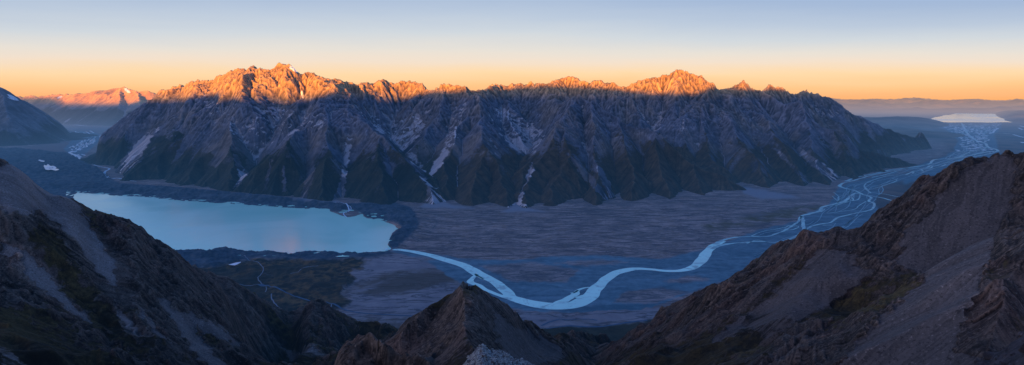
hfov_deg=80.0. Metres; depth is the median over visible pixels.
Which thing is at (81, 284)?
ridge
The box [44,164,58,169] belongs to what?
pond
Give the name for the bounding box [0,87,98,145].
mountain
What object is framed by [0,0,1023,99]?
sky
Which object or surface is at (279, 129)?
mountain
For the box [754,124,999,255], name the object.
braided channel
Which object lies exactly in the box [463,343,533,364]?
rock outcrop
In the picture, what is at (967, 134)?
delta shallows
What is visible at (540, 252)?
valley floor
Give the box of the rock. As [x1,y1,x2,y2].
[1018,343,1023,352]
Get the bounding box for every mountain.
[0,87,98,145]
[17,87,155,125]
[80,63,447,204]
[390,80,532,206]
[513,81,745,207]
[518,70,931,187]
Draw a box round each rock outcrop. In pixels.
[334,332,433,364]
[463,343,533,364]
[708,225,1023,364]
[983,334,1023,364]
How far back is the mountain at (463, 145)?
8494.54 m
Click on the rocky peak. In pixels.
(460, 323)
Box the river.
[385,241,725,308]
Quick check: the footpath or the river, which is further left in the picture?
the footpath
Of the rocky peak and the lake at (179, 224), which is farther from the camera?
the lake at (179, 224)
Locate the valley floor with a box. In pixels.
[0,112,1023,340]
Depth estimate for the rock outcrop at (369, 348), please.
319.26 m
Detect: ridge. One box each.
[0,158,397,364]
[553,150,1023,364]
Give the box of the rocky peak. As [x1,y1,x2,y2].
[385,281,594,364]
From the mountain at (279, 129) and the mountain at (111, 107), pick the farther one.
the mountain at (111, 107)
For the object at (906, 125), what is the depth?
24187.04 m
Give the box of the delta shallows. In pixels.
[945,123,1023,151]
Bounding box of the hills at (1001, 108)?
[832,97,1023,117]
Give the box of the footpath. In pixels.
[244,255,263,283]
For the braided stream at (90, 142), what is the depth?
13602.96 m
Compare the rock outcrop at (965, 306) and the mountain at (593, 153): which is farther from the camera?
the mountain at (593, 153)
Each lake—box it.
[66,191,397,256]
[932,113,1009,122]
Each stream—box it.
[68,125,130,180]
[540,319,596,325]
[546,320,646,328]
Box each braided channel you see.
[710,123,998,248]
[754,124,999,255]
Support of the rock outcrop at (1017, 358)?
on the lookout summit
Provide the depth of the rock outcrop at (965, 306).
515.20 m
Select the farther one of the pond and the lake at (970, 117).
the lake at (970, 117)
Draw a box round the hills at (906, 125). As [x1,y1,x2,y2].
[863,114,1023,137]
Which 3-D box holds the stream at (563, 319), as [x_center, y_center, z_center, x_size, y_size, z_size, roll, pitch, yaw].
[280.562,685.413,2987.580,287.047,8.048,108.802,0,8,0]

